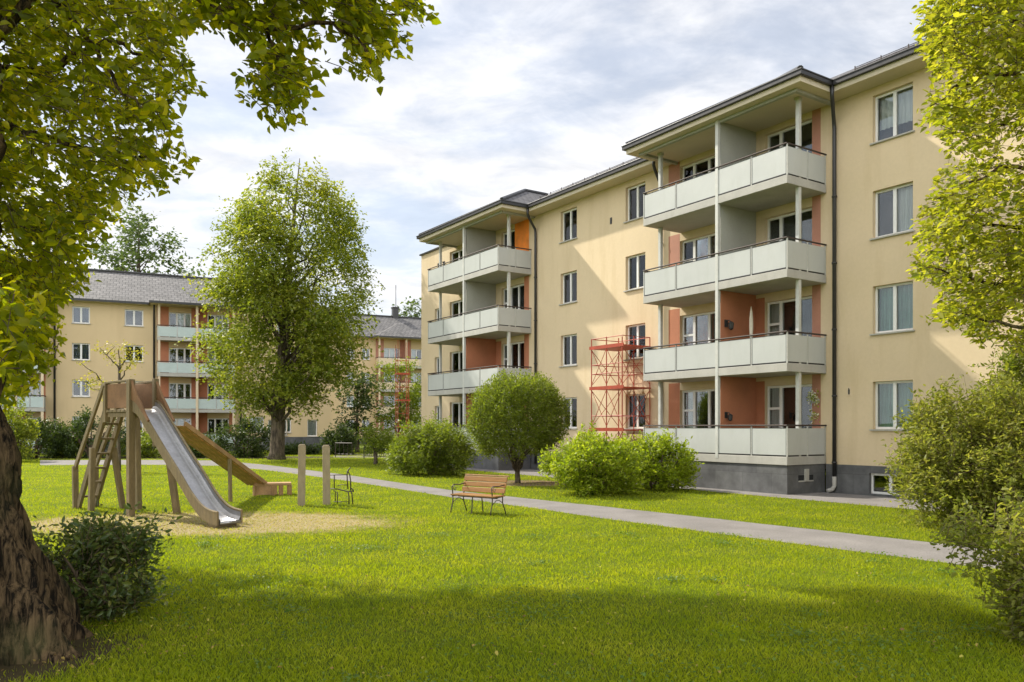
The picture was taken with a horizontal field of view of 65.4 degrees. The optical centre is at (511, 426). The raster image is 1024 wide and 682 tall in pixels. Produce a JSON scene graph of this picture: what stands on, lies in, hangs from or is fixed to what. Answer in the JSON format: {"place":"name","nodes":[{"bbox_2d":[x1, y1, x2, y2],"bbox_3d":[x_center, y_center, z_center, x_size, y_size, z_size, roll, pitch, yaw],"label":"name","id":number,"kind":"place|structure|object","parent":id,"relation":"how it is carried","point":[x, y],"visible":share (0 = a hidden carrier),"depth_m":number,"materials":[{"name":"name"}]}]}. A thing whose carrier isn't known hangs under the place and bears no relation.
{"place":"outdoors","nodes":[
{"label":"outdoors","id":0,"kind":"place"},
{"bbox_2d":[29,510,430,538],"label":"dry grass","id":1,"kind":"structure","parent":0,"point":[246,513],"depth_m":16.56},
{"bbox_2d":[334,454,386,457],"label":"path","id":2,"kind":"structure","parent":0,"point":[363,456],"depth_m":53.44,"materials":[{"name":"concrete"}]},
{"bbox_2d":[0,0,982,316],"label":"sky","id":3,"kind":"structure","parent":0,"point":[496,99],"materials":[{"name":"white"}]},
{"bbox_2d":[0,444,1023,681],"bbox_3d":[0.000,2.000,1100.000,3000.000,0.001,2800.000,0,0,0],"label":"lawn","id":4,"kind":"structure","parent":0,"point":[31,669],"depth_m":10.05,"materials":[{"name":"green plant"}]},
{"bbox_2d":[3,399,41,460],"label":"dark shrub","id":5,"kind":"object","parent":4,"relation":"on","point":[27,430],"visible":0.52,"depth_m":45.76,"materials":[{"name":"green plant"}]},
{"bbox_2d":[13,410,71,458],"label":"dark shrub","id":6,"kind":"object","parent":4,"relation":"on","point":[45,434],"visible":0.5,"depth_m":49.83,"materials":[{"name":"green plant"}]},
{"bbox_2d":[40,417,90,457],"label":"dark shrub","id":7,"kind":"object","parent":4,"relation":"on","point":[61,455],"visible":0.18,"depth_m":51.69,"materials":[{"name":"green plant"}]},
{"bbox_2d":[47,404,125,457],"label":"dark shrub","id":8,"kind":"object","parent":4,"relation":"on","point":[80,423],"visible":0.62,"depth_m":50.33,"materials":[{"name":"green plant"}]},
{"bbox_2d":[72,339,148,470],"bbox_3d":[-18.377,-0.934,36.060,3.442,6.076,1.889,0,0,0],"label":"young tree","id":9,"kind":"object","parent":4,"relation":"on","point":[120,365],"visible":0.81,"depth_m":35.95,"materials":[{"name":"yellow plant"}]},
{"bbox_2d":[32,495,191,624],"bbox_3d":[-4.385,1.511,8.434,1.562,1.578,1.682,0,0,41],"label":"glossy shrub","id":10,"kind":"object","parent":4,"relation":"on","point":[95,552],"visible":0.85,"depth_m":8.29,"materials":[{"name":"green plant"}]},
{"bbox_2d":[115,428,161,457],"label":"dark shrub","id":11,"kind":"object","parent":4,"relation":"on","point":[146,447],"visible":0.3,"depth_m":51.17,"materials":[{"name":"green plant"}]},
{"bbox_2d":[79,196,199,275],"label":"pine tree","id":12,"kind":"object","parent":4,"relation":"on","point":[131,249],"visible":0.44,"depth_m":91.75,"materials":[{"name":"green plant"}]},
{"bbox_2d":[1,268,339,452],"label":"apartment building","id":13,"kind":"structure","parent":4,"relation":"on","point":[156,313],"depth_m":63.49,"materials":[{"name":"paint"}]},
{"bbox_2d":[27,380,40,407],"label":"balcony door","id":14,"kind":"structure","parent":13,"relation":"in","point":[35,392],"depth_m":60.34,"materials":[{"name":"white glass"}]},
{"bbox_2d":[71,380,89,396],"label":"window","id":15,"kind":"structure","parent":13,"relation":"in","point":[76,391],"depth_m":62.69,"materials":[{"name":"white glass"}]},
{"bbox_2d":[71,306,89,323],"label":"window","id":16,"kind":"structure","parent":13,"relation":"in","point":[80,315],"depth_m":61.67,"materials":[{"name":"white glass"}]},
{"bbox_2d":[72,343,90,360],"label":"window","id":17,"kind":"structure","parent":13,"relation":"in","point":[80,351],"depth_m":61.67,"materials":[{"name":"white glass"}]},
{"bbox_2d":[124,417,142,433],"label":"window","id":18,"kind":"structure","parent":13,"relation":"in","point":[141,425],"depth_m":63.43,"materials":[{"name":"white glass"}]},
{"bbox_2d":[124,309,143,326],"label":"window","id":19,"kind":"structure","parent":13,"relation":"in","point":[134,318],"depth_m":64.27,"materials":[{"name":"white glass"}]},
{"bbox_2d":[125,345,143,362],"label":"window","id":20,"kind":"structure","parent":13,"relation":"in","point":[132,347],"depth_m":64.27,"materials":[{"name":"white glass"}]},
{"bbox_2d":[169,383,190,398],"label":"balcony door","id":21,"kind":"structure","parent":13,"relation":"in","point":[175,389],"depth_m":65.76,"materials":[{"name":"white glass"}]},
{"bbox_2d":[169,348,190,373],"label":"balcony door","id":22,"kind":"structure","parent":13,"relation":"in","point":[175,354],"depth_m":65.76,"materials":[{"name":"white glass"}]},
{"bbox_2d":[169,312,190,337],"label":"balcony door","id":23,"kind":"structure","parent":13,"relation":"in","point":[181,319],"depth_m":64.87,"materials":[{"name":"white glass"}]},
{"bbox_2d":[174,418,190,425],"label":"balcony door","id":24,"kind":"structure","parent":13,"relation":"in","point":[178,421],"depth_m":64.79,"materials":[{"name":"white glass"}]},
{"bbox_2d":[207,418,228,432],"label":"balcony door","id":25,"kind":"structure","parent":13,"relation":"in","point":[212,423],"depth_m":66.94,"materials":[{"name":"white glass"}]},
{"bbox_2d":[207,384,228,398],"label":"balcony door","id":26,"kind":"structure","parent":13,"relation":"in","point":[209,389],"depth_m":66.11,"materials":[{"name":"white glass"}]},
{"bbox_2d":[207,349,228,362],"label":"balcony door","id":27,"kind":"structure","parent":13,"relation":"in","point":[211,359],"depth_m":65.77,"materials":[{"name":"white glass"}]},
{"bbox_2d":[207,314,228,328],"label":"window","id":28,"kind":"structure","parent":13,"relation":"in","point":[213,317],"depth_m":66.03,"materials":[{"name":"white glass"}]},
{"bbox_2d":[250,417,263,432],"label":"window","id":29,"kind":"structure","parent":13,"relation":"in","point":[256,421],"depth_m":67.30,"materials":[{"name":"white glass"}]},
{"bbox_2d":[268,420,286,435],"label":"window","id":30,"kind":"structure","parent":13,"relation":"in","point":[269,421],"depth_m":68.20,"materials":[{"name":"white glass"}]},
{"bbox_2d":[285,417,290,432],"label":"window","id":31,"kind":"structure","parent":13,"relation":"in","point":[288,419],"depth_m":68.43,"materials":[{"name":"white glass"}]},
{"bbox_2d":[307,420,317,436],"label":"window","id":32,"kind":"structure","parent":13,"relation":"in","point":[312,425],"depth_m":69.25,"materials":[{"name":"white glass"}]},
{"bbox_2d":[72,378,291,527],"bbox_3d":[-6.433,0.620,19.789,6.353,3.441,5.965,0,0,39],"label":"playground slide","id":33,"kind":"object","parent":4,"relation":"on","point":[209,504],"visible":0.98,"depth_m":18.27,"materials":[{"name":"brown wood"}]},
{"bbox_2d":[178,258,209,276],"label":"deciduous tree","id":34,"kind":"object","parent":4,"relation":"on","point":[198,272],"visible":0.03,"depth_m":100.48,"materials":[{"name":"green plant"}]},
{"bbox_2d":[188,429,232,457],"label":"dark shrub","id":35,"kind":"object","parent":4,"relation":"on","point":[197,454],"visible":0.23,"depth_m":51.90,"materials":[{"name":"green plant"}]},
{"bbox_2d":[0,0,440,665],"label":"deciduous tree","id":36,"kind":"object","parent":4,"relation":"on","point":[38,614],"visible":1,"depth_m":7.83,"materials":[{"name":"green plant"}]},
{"bbox_2d":[212,415,270,457],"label":"dark shrub","id":37,"kind":"object","parent":4,"relation":"on","point":[253,448],"visible":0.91,"depth_m":51.61,"materials":[{"name":"green plant"}]},
{"bbox_2d":[171,147,387,459],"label":"deciduous tree","id":38,"kind":"object","parent":4,"relation":"on","point":[276,390],"visible":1,"depth_m":46.73,"materials":[{"name":"green plant"}]},
{"bbox_2d":[298,444,305,505],"bbox_3d":[-5.328,1.323,20.217,0.186,1.754,0.186,1,0,-14],"label":"wooden post","id":39,"kind":"object","parent":4,"relation":"on","point":[301,470],"visible":0.79,"depth_m":20.13,"materials":[{"name":"beige wood"}]},
{"bbox_2d":[285,440,321,454],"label":"dark shrub","id":40,"kind":"object","parent":4,"relation":"on","point":[291,449],"visible":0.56,"depth_m":57.42,"materials":[{"name":"green plant"}]},
{"bbox_2d":[322,445,329,504],"bbox_3d":[-4.761,1.335,20.473,0.186,1.731,0.186,-1,1,-14],"label":"wooden post","id":41,"kind":"object","parent":4,"relation":"on","point":[326,470],"visible":0.76,"depth_m":20.38,"materials":[{"name":"beige wood"}]},
{"bbox_2d":[313,421,362,454],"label":"dark shrub","id":42,"kind":"object","parent":4,"relation":"on","point":[338,436],"visible":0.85,"depth_m":56.52,"materials":[{"name":"green plant"}]},
{"bbox_2d":[330,467,353,503],"bbox_3d":[-4.375,1.522,20.551,0.370,0.976,0.714,0,0,-42],"label":"chair frame","id":43,"kind":"object","parent":4,"relation":"on","point":[337,501],"visible":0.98,"depth_m":20.39,"materials":[{"name":"metal"}]},
{"bbox_2d":[335,443,351,457],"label":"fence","id":44,"kind":"object","parent":4,"relation":"on","point":[343,449],"visible":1,"depth_m":51.33,"materials":[{"name":"metal"}]},
{"bbox_2d":[331,368,385,451],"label":"evergreen tree","id":45,"kind":"object","parent":4,"relation":"on","point":[357,404],"visible":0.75,"depth_m":61.46,"materials":[{"name":"green plant"}]},
{"bbox_2d":[331,307,420,443],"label":"apartment building","id":46,"kind":"structure","parent":4,"relation":"on","point":[394,329],"depth_m":93.11,"materials":[{"name":"paint"}]},
{"bbox_2d":[362,348,369,359],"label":"window","id":47,"kind":"structure","parent":46,"relation":"in","point":[368,351],"depth_m":92.49,"materials":[{"name":"white glass"}]},
{"bbox_2d":[384,396,398,406],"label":"balcony door","id":48,"kind":"structure","parent":46,"relation":"in","point":[386,397],"depth_m":94.93,"materials":[{"name":"white glass"}]},
{"bbox_2d":[384,372,398,389],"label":"balcony door","id":49,"kind":"structure","parent":46,"relation":"in","point":[393,375],"depth_m":94.45,"materials":[{"name":"white glass"}]},
{"bbox_2d":[384,348,398,365],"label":"balcony door","id":50,"kind":"structure","parent":46,"relation":"in","point":[389,352],"depth_m":93.83,"materials":[{"name":"white glass"}]},
{"bbox_2d":[411,373,420,381],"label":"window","id":51,"kind":"structure","parent":46,"relation":"in","point":[414,379],"depth_m":95.10,"materials":[{"name":"glass"}]},
{"bbox_2d":[411,349,420,357],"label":"balcony door","id":52,"kind":"structure","parent":46,"relation":"in","point":[414,352],"depth_m":95.10,"materials":[{"name":"glass"}]},
{"bbox_2d":[366,446,385,456],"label":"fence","id":53,"kind":"object","parent":4,"relation":"on","point":[377,454],"visible":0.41,"depth_m":48.82,"materials":[{"name":"metal"}]},
{"bbox_2d":[356,419,398,463],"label":"tree","id":54,"kind":"object","parent":4,"relation":"on","point":[374,444],"visible":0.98,"depth_m":42.09,"materials":[{"name":"green plant"}]},
{"bbox_2d":[368,432,401,453],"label":"dark shrub","id":55,"kind":"object","parent":4,"relation":"on","point":[386,444],"visible":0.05,"depth_m":59.39,"materials":[{"name":"green plant"}]},
{"bbox_2d":[360,356,420,436],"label":"deciduous tree","id":56,"kind":"object","parent":4,"relation":"on","point":[414,398],"visible":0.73,"depth_m":65.45,"materials":[{"name":"green plant"}]},
{"bbox_2d":[391,416,397,437],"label":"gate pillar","id":57,"kind":"structure","parent":4,"relation":"on","point":[393,426],"depth_m":73.58,"materials":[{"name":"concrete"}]},
{"bbox_2d":[395,342,409,436],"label":"scaffolding","id":58,"kind":"object","parent":4,"relation":"on","point":[406,391],"visible":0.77,"depth_m":60.53,"materials":[{"name":"red metal"}]},
{"bbox_2d":[391,296,420,316],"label":"deciduous tree","id":59,"kind":"object","parent":4,"relation":"on","point":[411,308],"visible":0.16,"depth_m":128.66,"materials":[{"name":"green plant"}]},
{"bbox_2d":[381,411,482,476],"bbox_3d":[-3.327,0.942,32.990,4.454,3.209,4.290,0,0,0],"label":"broad shrub","id":60,"kind":"object","parent":4,"relation":"on","point":[419,446],"visible":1,"depth_m":32.23,"materials":[{"name":"green plant"}]},
{"bbox_2d":[450,474,508,515],"bbox_3d":[-0.765,1.562,18.359,1.272,0.885,0.662,0,0,36],"label":"park bench","id":61,"kind":"object","parent":4,"relation":"on","point":[488,483],"visible":1,"depth_m":18.45,"materials":[{"name":"brown wood"}]},
{"bbox_2d":[463,368,572,482],"bbox_3d":[0.233,0.016,28.403,4.020,4.194,3.788,0,0,0],"label":"globe tree","id":62,"kind":"object","parent":4,"relation":"on","point":[548,413],"visible":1,"depth_m":27.50,"materials":[{"name":"green plant"}]},
{"bbox_2d":[83,530,1009,681],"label":"clover","id":63,"kind":"object","parent":4,"relation":"on","point":[349,677],"visible":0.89,"depth_m":8.23,"materials":[{"name":"green plant"}]},
{"bbox_2d":[537,420,653,496],"bbox_3d":[2.476,1.037,23.568,3.585,2.517,3.194,0,0,0],"label":"bright shrub","id":64,"kind":"object","parent":4,"relation":"on","point":[599,466],"visible":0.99,"depth_m":22.97,"materials":[{"name":"green plant"}]},
{"bbox_2d":[626,428,703,491],"bbox_3d":[4.635,1.097,25.159,3.104,2.186,2.464,0,0,0],"label":"bright shrub","id":65,"kind":"object","parent":4,"relation":"on","point":[666,475],"visible":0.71,"depth_m":24.71,"materials":[{"name":"green plant"}]},
{"bbox_2d":[416,5,1023,498],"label":"apartment building","id":66,"kind":"structure","parent":4,"relation":"on","point":[784,207],"depth_m":25.77,"materials":[{"name":"paint"}]},
{"bbox_2d":[437,357,438,373],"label":"window","id":67,"kind":"structure","parent":66,"relation":"in","point":[438,357],"depth_m":45.41,"materials":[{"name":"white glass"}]},
{"bbox_2d":[452,402,462,426],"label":"balcony door","id":68,"kind":"structure","parent":66,"relation":"in","point":[457,407],"depth_m":43.59,"materials":[{"name":"white glass"}]},
{"bbox_2d":[452,351,462,371],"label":"balcony door","id":69,"kind":"structure","parent":66,"relation":"in","point":[457,357],"depth_m":43.59,"materials":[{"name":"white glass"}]},
{"bbox_2d":[452,300,462,316],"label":"balcony door","id":70,"kind":"structure","parent":66,"relation":"in","point":[457,307],"depth_m":43.59,"materials":[{"name":"white glass"}]},
{"bbox_2d":[452,249,462,261],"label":"balcony door","id":71,"kind":"structure","parent":66,"relation":"in","point":[457,254],"depth_m":43.59,"materials":[{"name":"white glass"}]},
{"bbox_2d":[504,230,514,248],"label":"balcony door","id":72,"kind":"structure","parent":66,"relation":"in","point":[512,233],"depth_m":39.12,"materials":[{"name":"white glass"}]},
{"bbox_2d":[504,341,523,368],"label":"balcony door","id":73,"kind":"structure","parent":66,"relation":"in","point":[516,349],"depth_m":38.85,"materials":[{"name":"white glass"}]},
{"bbox_2d":[504,284,523,309],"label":"balcony door","id":74,"kind":"structure","parent":66,"relation":"in","point":[516,292],"depth_m":38.78,"materials":[{"name":"white glass"}]},
{"bbox_2d":[559,334,577,367],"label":"window","id":75,"kind":"structure","parent":66,"relation":"in","point":[569,341],"depth_m":35.14,"materials":[{"name":"clear glass"}]},
{"bbox_2d":[559,271,577,305],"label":"window","id":76,"kind":"structure","parent":66,"relation":"in","point":[569,279],"depth_m":35.14,"materials":[{"name":"clear glass"}]},
{"bbox_2d":[559,208,577,243],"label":"window","id":77,"kind":"structure","parent":66,"relation":"in","point":[569,217],"depth_m":35.14,"materials":[{"name":"clear glass"}]},
{"bbox_2d":[563,397,577,428],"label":"window","id":78,"kind":"structure","parent":66,"relation":"in","point":[574,404],"depth_m":35.04,"materials":[{"name":"clear glass"}]},
{"bbox_2d":[623,323,644,360],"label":"window","id":79,"kind":"structure","parent":66,"relation":"in","point":[633,330],"depth_m":31.66,"materials":[{"name":"clear glass"}]},
{"bbox_2d":[623,253,644,291],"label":"window","id":80,"kind":"structure","parent":66,"relation":"in","point":[636,264],"depth_m":31.67,"materials":[{"name":"clear glass"}]},
{"bbox_2d":[623,183,644,223],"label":"window","id":81,"kind":"structure","parent":66,"relation":"in","point":[635,194],"depth_m":31.67,"materials":[{"name":"clear glass"}]},
{"bbox_2d":[628,394,644,428],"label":"window","id":82,"kind":"structure","parent":66,"relation":"in","point":[639,424],"depth_m":31.67,"materials":[{"name":"clear glass"}]},
{"bbox_2d":[682,389,714,427],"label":"balcony door","id":83,"kind":"structure","parent":66,"relation":"in","point":[698,406],"depth_m":29.53,"materials":[{"name":"white glass"}]},
{"bbox_2d":[682,311,714,345],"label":"balcony door","id":84,"kind":"structure","parent":66,"relation":"in","point":[695,327],"depth_m":29.02,"materials":[{"name":"clear glass"}]},
{"bbox_2d":[682,233,714,263],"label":"balcony door","id":85,"kind":"structure","parent":66,"relation":"in","point":[704,245],"depth_m":29.02,"materials":[{"name":"clear glass"}]},
{"bbox_2d":[682,155,714,181],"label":"balcony door","id":86,"kind":"structure","parent":66,"relation":"in","point":[708,163],"depth_m":28.91,"materials":[{"name":"clear glass"}]},
{"bbox_2d":[724,320,733,329],"bbox_3d":[6.985,-3.276,25.629,0.194,0.351,0.319,0,0,-34],"label":"wall lamp","id":87,"kind":"object","parent":66,"relation":"attached to","point":[730,324],"visible":1,"depth_m":25.55,"materials":[{"name":"metal"}]},
{"bbox_2d":[725,412,732,420],"bbox_3d":[6.973,-0.330,25.648,0.164,0.297,0.270,0,0,-34],"label":"wall lamp","id":88,"kind":"object","parent":66,"relation":"attached to","point":[730,417],"visible":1,"depth_m":25.57,"materials":[{"name":"metal"}]},
{"bbox_2d":[749,306,752,337],"bbox_3d":[7.671,-2.865,25.591,0.360,1.980,0.360,0,0,-34],"label":"parasol","id":89,"kind":"object","parent":66,"relation":"on","point":[751,323],"visible":0.56,"depth_m":25.55,"materials":[{"name":"fabric"}]},
{"bbox_2d":[768,384,811,427],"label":"balcony door","id":90,"kind":"structure","parent":66,"relation":"in","point":[781,399],"depth_m":26.59,"materials":[{"name":"white glass"}]},
{"bbox_2d":[768,296,811,336],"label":"balcony door","id":91,"kind":"structure","parent":66,"relation":"in","point":[781,314],"depth_m":26.50,"materials":[{"name":"white glass"}]},
{"bbox_2d":[768,208,811,244],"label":"balcony door","id":92,"kind":"structure","parent":66,"relation":"in","point":[784,225],"depth_m":26.50,"materials":[{"name":"clear glass"}]},
{"bbox_2d":[768,120,811,152],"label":"balcony door","id":93,"kind":"structure","parent":66,"relation":"in","point":[789,134],"depth_m":26.30,"materials":[{"name":"clear glass"}]},
{"bbox_2d":[806,386,819,423],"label":"hanging flowers","id":94,"kind":"object","parent":66,"relation":"attached to","point":[812,397],"visible":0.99,"depth_m":24.50,"materials":[{"name":"green plant"}]},
{"bbox_2d":[847,387,850,395],"bbox_3d":[9.998,-1.050,23.703,0.040,0.260,0.140,0,0,-34],"label":"wall plate","id":95,"kind":"object","parent":66,"relation":"attached to","point":[848,391],"depth_m":23.69,"materials":[{"name":"beige paint"}]},
{"bbox_2d":[871,473,905,495],"bbox_3d":[11.353,1.640,23.090,1.412,0.600,1.200,0,0,-34],"label":"basement window","id":96,"kind":"structure","parent":66,"relation":"in","point":[878,482],"depth_m":23.33,"materials":[{"name":"clear glass"}]},
{"bbox_2d":[869,380,912,430],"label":"window","id":97,"kind":"structure","parent":66,"relation":"in","point":[890,396],"depth_m":22.92,"materials":[{"name":"clear glass"}]},
{"bbox_2d":[869,281,914,335],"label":"window","id":98,"kind":"structure","parent":66,"relation":"in","point":[894,302],"depth_m":22.70,"materials":[{"name":"white glass"}]},
{"bbox_2d":[869,182,914,240],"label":"window","id":99,"kind":"structure","parent":66,"relation":"in","point":[893,206],"depth_m":22.69,"materials":[{"name":"white glass"}]},
{"bbox_2d":[869,84,914,145],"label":"window","id":100,"kind":"structure","parent":66,"relation":"in","point":[893,109],"depth_m":22.90,"materials":[{"name":"white glass"}]},
{"bbox_2d":[873,365,1023,531],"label":"tall shrub","id":101,"kind":"object","parent":4,"relation":"on","point":[934,454],"visible":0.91,"depth_m":15.08,"materials":[{"name":"green plant"}]},
{"bbox_2d":[905,0,1023,357],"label":"deciduous tree","id":102,"kind":"object","parent":4,"relation":"on","point":[946,19],"visible":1,"depth_m":11.49,"materials":[{"name":"green plant"}]},
{"bbox_2d":[928,477,1023,646],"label":"shrub","id":103,"kind":"object","parent":4,"relation":"on","point":[1012,596],"visible":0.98,"depth_m":7.63,"materials":[{"name":"green plant"}]},
{"bbox_2d":[960,332,1023,464],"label":"tall shrub","id":104,"kind":"object","parent":4,"relation":"on","point":[1015,364],"visible":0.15,"depth_m":17.13,"materials":[{"name":"green plant"}]},
{"bbox_2d":[0,480,1023,681],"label":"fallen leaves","id":105,"kind":"object","parent":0,"point":[496,653],"visible":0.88,"depth_m":7.69,"materials":[{"name":"yellow plant"}]},
{"bbox_2d":[40,460,1003,568],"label":"path","id":106,"kind":"structure","parent":0,"point":[925,551],"depth_m":16.28,"materials":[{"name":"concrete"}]},
{"bbox_2d":[452,466,938,510],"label":"pavement","id":107,"kind":"structure","parent":0,"point":[880,501],"depth_m":22.79,"materials":[{"name":"concrete"}]},
{"bbox_2d":[589,335,650,442],"bbox_3d":[4.196,-0.782,30.942,1.459,5.565,2.000,0,0,-34],"label":"scaffolding","id":108,"kind":"object","parent":107,"relation":"on","point":[618,347],"visible":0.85,"depth_m":30.62,"materials":[{"name":"metal"}]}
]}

